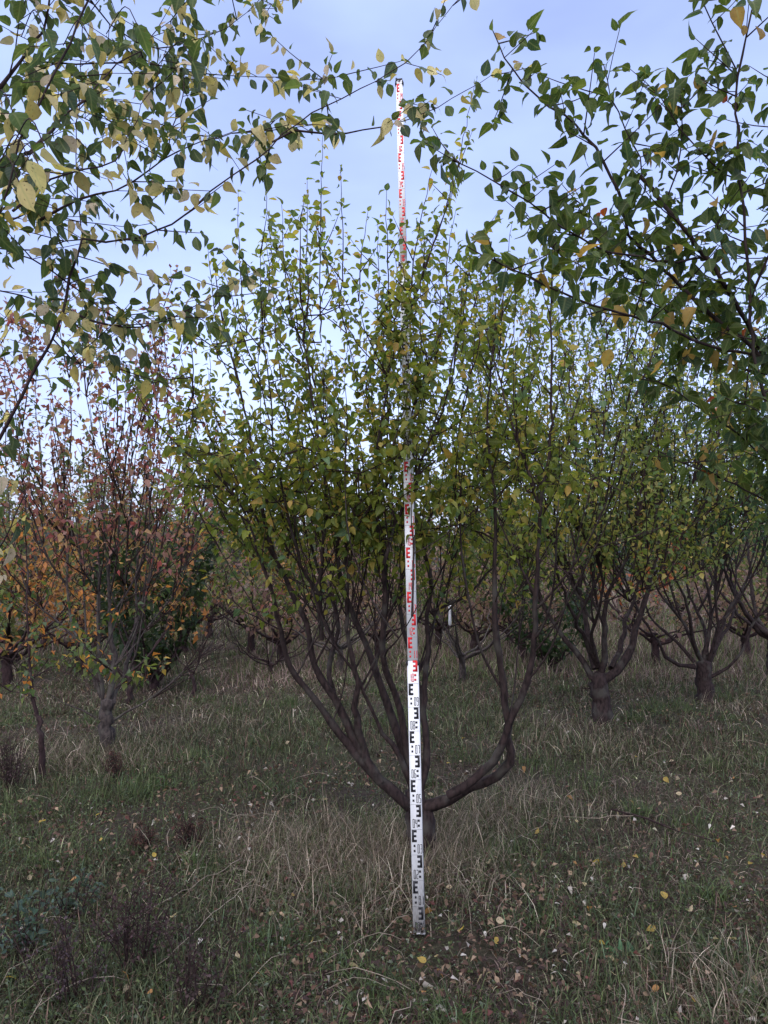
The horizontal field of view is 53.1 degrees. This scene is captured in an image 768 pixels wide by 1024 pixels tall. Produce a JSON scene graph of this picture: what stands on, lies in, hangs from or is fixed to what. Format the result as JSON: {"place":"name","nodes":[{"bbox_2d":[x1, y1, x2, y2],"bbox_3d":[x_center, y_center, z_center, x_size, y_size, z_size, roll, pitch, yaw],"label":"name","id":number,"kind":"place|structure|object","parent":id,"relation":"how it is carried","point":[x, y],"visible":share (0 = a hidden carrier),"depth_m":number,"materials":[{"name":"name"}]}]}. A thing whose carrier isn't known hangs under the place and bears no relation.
{"place":"outdoors","nodes":[
{"label":"outdoors","id":0,"kind":"place"},
{"bbox_2d":[0,561,767,1023],"bbox_3d":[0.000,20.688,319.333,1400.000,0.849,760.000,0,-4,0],"label":"ground","id":1,"kind":"structure","parent":0,"point":[474,923],"depth_m":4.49,"materials":[{"name":"green plant"}]},
{"bbox_2d":[0,723,49,789],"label":"dried weed","id":2,"kind":"object","parent":1,"relation":"on","point":[7,761],"visible":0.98,"depth_m":5.03,"materials":[{"name":"brown plant"}]},
{"bbox_2d":[0,887,53,962],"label":"leafy weed","id":3,"kind":"object","parent":1,"relation":"on","point":[18,906],"visible":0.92,"depth_m":3.00,"materials":[{"name":"green plant"}]},
{"bbox_2d":[1,481,71,590],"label":"shrub","id":4,"kind":"object","parent":1,"relation":"on","point":[32,548],"visible":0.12,"depth_m":15.48,"materials":[{"name":"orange plant"}]},
{"bbox_2d":[0,441,110,666],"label":"shrub","id":5,"kind":"object","parent":1,"relation":"on","point":[10,621],"visible":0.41,"depth_m":10.71,"materials":[{"name":"brown plant"}]},
{"bbox_2d":[0,899,124,1011],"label":"dried weed","id":6,"kind":"object","parent":1,"relation":"on","point":[61,955],"visible":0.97,"depth_m":2.66,"materials":[{"name":"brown plant"}]},
{"bbox_2d":[0,474,134,685],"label":"shrub","id":7,"kind":"object","parent":1,"relation":"on","point":[7,672],"visible":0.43,"depth_m":9.20,"materials":[{"name":"brown plant"}]},
{"bbox_2d":[0,514,136,651],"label":"shrub","id":8,"kind":"object","parent":1,"relation":"on","point":[44,640],"visible":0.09,"depth_m":12.40,"materials":[{"name":"orange plant"}]},
{"bbox_2d":[38,864,104,919],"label":"leafy weed","id":9,"kind":"object","parent":1,"relation":"on","point":[71,900],"visible":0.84,"depth_m":3.35,"materials":[{"name":"green plant"}]},
{"bbox_2d":[1,452,164,635],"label":"tree","id":10,"kind":"object","parent":1,"relation":"on","point":[80,497],"visible":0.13,"depth_m":14.83,"materials":[{"name":"brown plant"}]},
{"bbox_2d":[0,540,167,673],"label":"shrub","id":11,"kind":"object","parent":1,"relation":"on","point":[66,645],"visible":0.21,"depth_m":10.32,"materials":[{"name":"green plant"}]},
{"bbox_2d":[0,387,171,780],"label":"sapling","id":12,"kind":"object","parent":1,"relation":"on","point":[56,666],"visible":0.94,"depth_m":5.32,"materials":[{"name":"orange plant"}]},
{"bbox_2d":[98,746,125,777],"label":"dried weed","id":13,"kind":"object","parent":1,"relation":"on","point":[115,766],"visible":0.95,"depth_m":5.33,"materials":[{"name":"brown plant"}]},
{"bbox_2d":[66,847,178,978],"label":"dried weed","id":14,"kind":"object","parent":1,"relation":"on","point":[127,936],"visible":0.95,"depth_m":2.90,"materials":[{"name":"brown plant"}]},
{"bbox_2d":[41,506,218,704],"bbox_3d":[-2.692,0.990,8.364,1.873,2.324,1.281,1,-4,-14],"label":"shrub","id":15,"kind":"object","parent":1,"relation":"on","point":[129,693],"visible":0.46,"depth_m":8.16,"materials":[{"name":"brown plant"}]},
{"bbox_2d":[123,814,162,853],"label":"dried weed","id":16,"kind":"object","parent":1,"relation":"on","point":[134,839],"visible":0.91,"depth_m":4.08,"materials":[{"name":"brown plant"}]},
{"bbox_2d":[71,458,214,595],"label":"tree","id":17,"kind":"object","parent":1,"relation":"on","point":[77,466],"visible":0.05,"depth_m":23.25,"materials":[{"name":"green plant"}]},
{"bbox_2d":[0,254,294,751],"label":"fruit tree","id":18,"kind":"object","parent":1,"relation":"on","point":[106,729],"visible":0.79,"depth_m":6.09,"materials":[{"name":"red plant"}]},
{"bbox_2d":[76,504,229,691],"bbox_3d":[-2.799,1.077,9.332,1.912,2.373,1.822,2,-4,-34],"label":"bush","id":19,"kind":"object","parent":1,"relation":"on","point":[163,649],"visible":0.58,"depth_m":9.08,"materials":[{"name":"green plant"}]},
{"bbox_2d":[144,774,171,789],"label":"leafy weed","id":20,"kind":"object","parent":1,"relation":"on","point":[159,781],"visible":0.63,"depth_m":5.14,"materials":[{"name":"green plant"}]},
{"bbox_2d":[83,480,260,652],"bbox_3d":[-3.488,0.982,12.246,3.119,2.789,3.531,0,-4,0],"label":"tree","id":21,"kind":"object","parent":1,"relation":"on","point":[186,649],"visible":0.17,"depth_m":12.20,"materials":[{"name":"green plant"}]},
{"bbox_2d":[168,801,208,851],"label":"dried weed","id":22,"kind":"object","parent":1,"relation":"on","point":[189,825],"visible":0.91,"depth_m":4.10,"materials":[{"name":"brown plant"}]},
{"bbox_2d":[150,574,229,696],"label":"shrub","id":23,"kind":"object","parent":1,"relation":"on","point":[204,632],"visible":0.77,"depth_m":8.69,"materials":[{"name":"brown plant"}]},
{"bbox_2d":[111,475,286,638],"bbox_3d":[-3.328,0.842,14.682,3.332,3.458,3.120,2,-4,-32],"label":"shrub","id":24,"kind":"object","parent":1,"relation":"on","point":[216,617],"visible":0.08,"depth_m":14.87,"materials":[{"name":"green plant"}]},
{"bbox_2d":[157,893,253,1021],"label":"dried weed","id":25,"kind":"object","parent":1,"relation":"on","point":[191,959],"visible":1,"depth_m":2.58,"materials":[{"name":"brown plant"}]},
{"bbox_2d":[151,475,323,652],"bbox_3d":[-1.732,0.912,12.507,3.498,2.935,3.275,3,-5,-39],"label":"tree","id":26,"kind":"object","parent":1,"relation":"on","point":[251,641],"visible":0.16,"depth_m":12.17,"materials":[{"name":"green plant"}]},
{"bbox_2d":[192,499,319,622],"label":"shrub","id":27,"kind":"object","parent":1,"relation":"on","point":[244,560],"visible":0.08,"depth_m":17.89,"materials":[{"name":"green plant"}]},
{"bbox_2d":[0,0,540,583],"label":"fruit tree","id":28,"kind":"object","parent":1,"relation":"on","point":[32,86],"visible":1,"depth_m":2.08,"materials":[{"name":"green plant"}]},
{"bbox_2d":[190,552,363,679],"bbox_3d":[-1.451,1.311,9.647,1.882,1.866,2.023,-3,-5,40],"label":"young tree","id":29,"kind":"object","parent":1,"relation":"on","point":[270,664],"visible":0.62,"depth_m":9.80,"materials":[{"name":"brown plant"}]},
{"bbox_2d":[207,550,352,669],"bbox_3d":[-1.384,1.419,10.940,2.027,1.861,2.543,0,-4,0],"label":"shrub","id":30,"kind":"object","parent":1,"relation":"on","point":[288,627],"visible":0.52,"depth_m":10.58,"materials":[{"name":"green plant"}]},
{"bbox_2d":[248,480,334,611],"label":"tree","id":31,"kind":"object","parent":1,"relation":"on","point":[307,584],"visible":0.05,"depth_m":19.92,"materials":[{"name":"green plant"}]},
{"bbox_2d":[233,512,353,642],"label":"shrub","id":32,"kind":"object","parent":1,"relation":"on","point":[284,585],"visible":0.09,"depth_m":13.60,"materials":[{"name":"green plant"}]},
{"bbox_2d":[219,494,434,672],"bbox_3d":[-0.786,0.942,10.346,3.353,2.672,2.785,0,-4,0],"label":"young tree","id":33,"kind":"object","parent":1,"relation":"on","point":[341,648],"visible":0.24,"depth_m":10.35,"materials":[{"name":"brown plant"}]},
{"bbox_2d":[284,504,433,621],"bbox_3d":[-0.562,1.196,16.834,2.781,2.954,3.120,-2,-4,32],"label":"shrub","id":34,"kind":"object","parent":1,"relation":"on","point":[363,602],"visible":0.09,"depth_m":16.81,"materials":[{"name":"green plant"}]},
{"bbox_2d":[314,551,447,656],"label":"shrub","id":35,"kind":"object","parent":1,"relation":"on","point":[377,628],"visible":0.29,"depth_m":11.84,"materials":[{"name":"green plant"}]},
{"bbox_2d":[0,716,764,1023],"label":"dry stalks","id":36,"kind":"object","parent":1,"relation":"on","point":[378,932],"visible":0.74,"depth_m":3.04,"materials":[{"name":"plant"}]},
{"bbox_2d":[0,616,767,1023],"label":"tall dry grass","id":37,"kind":"structure","parent":1,"relation":"on","point":[380,842],"depth_m":4.02,"materials":[{"name":"beige plant"}]},
{"bbox_2d":[0,575,767,685],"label":"meadow grass","id":38,"kind":"structure","parent":1,"relation":"on","point":[574,668],"depth_m":12.23,"materials":[{"name":"plant"}]},
{"bbox_2d":[0,669,767,1023],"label":"twig litter","id":39,"kind":"object","parent":1,"relation":"on","point":[424,895],"visible":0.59,"depth_m":3.52,"materials":[{"name":"brown plant"}]},
{"bbox_2d":[0,491,767,582],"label":"wood","id":40,"kind":"object","parent":1,"relation":"on","point":[23,545],"visible":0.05,"depth_m":45.70,"materials":[{"name":"green plant"}]},
{"bbox_2d":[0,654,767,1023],"bbox_3d":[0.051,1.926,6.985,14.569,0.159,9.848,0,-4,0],"label":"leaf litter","id":41,"kind":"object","parent":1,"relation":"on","point":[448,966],"visible":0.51,"depth_m":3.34,"materials":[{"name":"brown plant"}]},
{"bbox_2d":[96,80,688,862],"bbox_3d":[-0.011,-0.181,4.042,2.642,4.169,2.062,0,-4,0],"label":"fruit tree","id":42,"kind":"object","parent":1,"relation":"on","point":[324,506],"visible":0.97,"depth_m":3.78,"materials":[{"name":"green plant"}]},
{"bbox_2d":[360,486,453,604],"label":"shrub","id":43,"kind":"object","parent":1,"relation":"on","point":[427,551],"visible":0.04,"depth_m":21.93,"materials":[{"name":"green plant"}]},
{"bbox_2d":[395,78,425,934],"bbox_3d":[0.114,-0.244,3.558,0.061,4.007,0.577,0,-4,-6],"label":"levelling rod","id":44,"kind":"object","parent":1,"relation":"on","point":[417,859],"visible":0.75,"depth_m":3.37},
{"bbox_2d":[417,956,425,962],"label":"fallen leaf","id":45,"kind":"object","parent":1,"relation":"on","point":[421,959],"visible":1,"depth_m":2.86,"materials":[{"name":"yellow plant"}]},
{"bbox_2d":[368,505,525,649],"bbox_3d":[1.078,1.074,13.049,2.868,2.781,2.973,2,-4,-31],"label":"tree","id":46,"kind":"object","parent":1,"relation":"on","point":[438,626],"visible":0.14,"depth_m":12.84,"materials":[{"name":"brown plant"}]},
{"bbox_2d":[383,491,519,617],"bbox_3d":[0.944,1.108,15.757,2.906,3.100,3.589,3,-5,-41],"label":"shrub","id":47,"kind":"object","parent":1,"relation":"on","point":[454,565],"visible":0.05,"depth_m":15.66,"materials":[{"name":"green plant"}]},
{"bbox_2d":[428,476,522,592],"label":"tree","id":48,"kind":"object","parent":1,"relation":"on","point":[473,550],"visible":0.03,"depth_m":21.05,"materials":[{"name":"green plant"}]},
{"bbox_2d":[400,503,572,682],"bbox_3d":[1.216,1.020,9.487,2.183,2.390,2.160,0,-4,0],"label":"young tree","id":49,"kind":"object","parent":1,"relation":"on","point":[460,656],"visible":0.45,"depth_m":9.36,"materials":[{"name":"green plant"}]},
{"bbox_2d":[448,599,451,625],"bbox_3d":[0.770,1.165,8.952,0.056,0.308,0.030,0,-4,0],"label":"plant tag","id":50,"kind":"object","parent":49,"relation":"hanging from","point":[449,617],"visible":0.64,"depth_m":8.94,"materials":[{"name":"plastic"}]},
{"bbox_2d":[420,541,554,657],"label":"shrub","id":51,"kind":"object","parent":1,"relation":"on","point":[473,641],"visible":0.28,"depth_m":11.71,"materials":[{"name":"green plant"}]},
{"bbox_2d":[496,917,503,923],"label":"fallen leaf","id":52,"kind":"object","parent":1,"relation":"on","point":[499,920],"visible":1,"depth_m":3.12,"materials":[{"name":"beige plant"}]},
{"bbox_2d":[435,554,593,661],"bbox_3d":[2.132,1.432,11.384,2.487,1.804,1.961,1,-4,-17],"label":"shrub","id":53,"kind":"object","parent":1,"relation":"on","point":[475,599],"visible":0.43,"depth_m":11.31,"materials":[{"name":"brown plant"}]},
{"bbox_2d":[446,499,594,621],"bbox_3d":[3.066,1.068,17.217,3.500,3.258,3.375,0,-4,0],"label":"shrub","id":54,"kind":"object","parent":1,"relation":"on","point":[542,592],"visible":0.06,"depth_m":16.67,"materials":[{"name":"green plant"}]},
{"bbox_2d":[473,568,597,671],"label":"bush","id":55,"kind":"object","parent":1,"relation":"on","point":[543,649],"visible":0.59,"depth_m":10.35,"materials":[{"name":"green plant"}]},
{"bbox_2d":[452,449,619,646],"bbox_3d":[2.631,0.732,13.431,2.799,3.484,3.629,0,-4,0],"label":"tree","id":56,"kind":"object","parent":1,"relation":"on","point":[499,567],"visible":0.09,"depth_m":13.18,"materials":[{"name":"green plant"}]},
{"bbox_2d":[515,492,623,617],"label":"shrub","id":57,"kind":"object","parent":1,"relation":"on","point":[585,574],"visible":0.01,"depth_m":18.71,"materials":[{"name":"green plant"}]},
{"bbox_2d":[410,0,767,535],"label":"fruit tree","id":58,"kind":"object","parent":1,"relation":"on","point":[722,320],"visible":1,"depth_m":2.08,"materials":[{"name":"green plant"}]},
{"bbox_2d":[415,220,767,727],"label":"fruit tree","id":59,"kind":"object","parent":1,"relation":"on","point":[600,678],"visible":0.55,"depth_m":6.66,"materials":[{"name":"green plant"}]},
{"bbox_2d":[595,938,637,966],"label":"leafy weed","id":60,"kind":"object","parent":1,"relation":"on","point":[620,947],"visible":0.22,"depth_m":2.98,"materials":[{"name":"green plant"}]},
{"bbox_2d":[573,494,688,640],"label":"shrub","id":61,"kind":"object","parent":1,"relation":"on","point":[617,610],"visible":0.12,"depth_m":14.41,"materials":[{"name":"green plant"}]},
{"bbox_2d":[646,925,655,931],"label":"fallen leaf","id":62,"kind":"object","parent":1,"relation":"on","point":[652,929],"visible":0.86,"depth_m":3.10,"materials":[{"name":"yellow plant"}]},
{"bbox_2d":[651,984,658,991],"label":"fallen leaf","id":63,"kind":"object","parent":1,"relation":"on","point":[653,987],"visible":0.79,"depth_m":2.72,"materials":[{"name":"plant"}]},
{"bbox_2d":[550,275,767,703],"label":"fruit tree","id":64,"kind":"object","parent":1,"relation":"on","point":[704,676],"visible":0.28,"depth_m":8.25,"materials":[{"name":"green plant"}]},
{"bbox_2d":[582,569,749,665],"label":"shrub","id":65,"kind":"object","parent":1,"relation":"on","point":[655,645],"visible":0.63,"depth_m":10.85,"materials":[{"name":"green plant"}]},
{"bbox_2d":[619,499,720,621],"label":"tree","id":66,"kind":"object","parent":1,"relation":"on","point":[677,594],"visible":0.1,"depth_m":17.86,"materials":[{"name":"green plant"}]},
{"bbox_2d":[652,329,767,674],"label":"fruit tree","id":67,"kind":"object","parent":1,"relation":"on","point":[760,628],"visible":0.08,"depth_m":9.88,"materials":[{"name":"green plant"}]},
{"bbox_2d":[665,501,767,623],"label":"tree","id":68,"kind":"object","parent":1,"relation":"on","point":[755,593],"visible":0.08,"depth_m":13.99,"materials":[{"name":"green plant"}]},
{"bbox_2d":[668,547,767,654],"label":"shrub","id":69,"kind":"object","parent":1,"relation":"on","point":[741,630],"visible":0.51,"depth_m":11.85,"materials":[{"name":"brown plant"}]},
{"bbox_2d":[671,496,766,610],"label":"shrub","id":70,"kind":"object","parent":1,"relation":"on","point":[732,560],"visible":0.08,"depth_m":21.85,"materials":[{"name":"green plant"}]},
{"bbox_2d":[703,498,767,620],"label":"tree","id":71,"kind":"object","parent":1,"relation":"on","point":[743,568],"visible":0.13,"depth_m":19.18,"materials":[{"name":"green plant"}]},
{"bbox_2d":[731,474,767,572],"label":"tree","id":72,"kind":"object","parent":1,"relation":"on","point":[765,568],"visible":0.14,"depth_m":13.64,"materials":[{"name":"green plant"}]},
{"bbox_2d":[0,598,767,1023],"bbox_3d":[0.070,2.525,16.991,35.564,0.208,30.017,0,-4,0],"label":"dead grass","id":73,"kind":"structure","parent":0,"point":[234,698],"depth_m":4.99,"materials":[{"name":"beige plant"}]},
{"bbox_2d":[660,891,667,898],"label":"fallen leaf","id":74,"kind":"object","parent":73,"relation":"on","point":[664,895],"visible":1,"depth_m":3.36,"materials":[{"name":"yellow plant"}]},
{"bbox_2d":[0,0,767,534],"label":"sky","id":75,"kind":"structure","parent":0,"point":[655,34],"materials":[{"name":"blue"}]}
]}

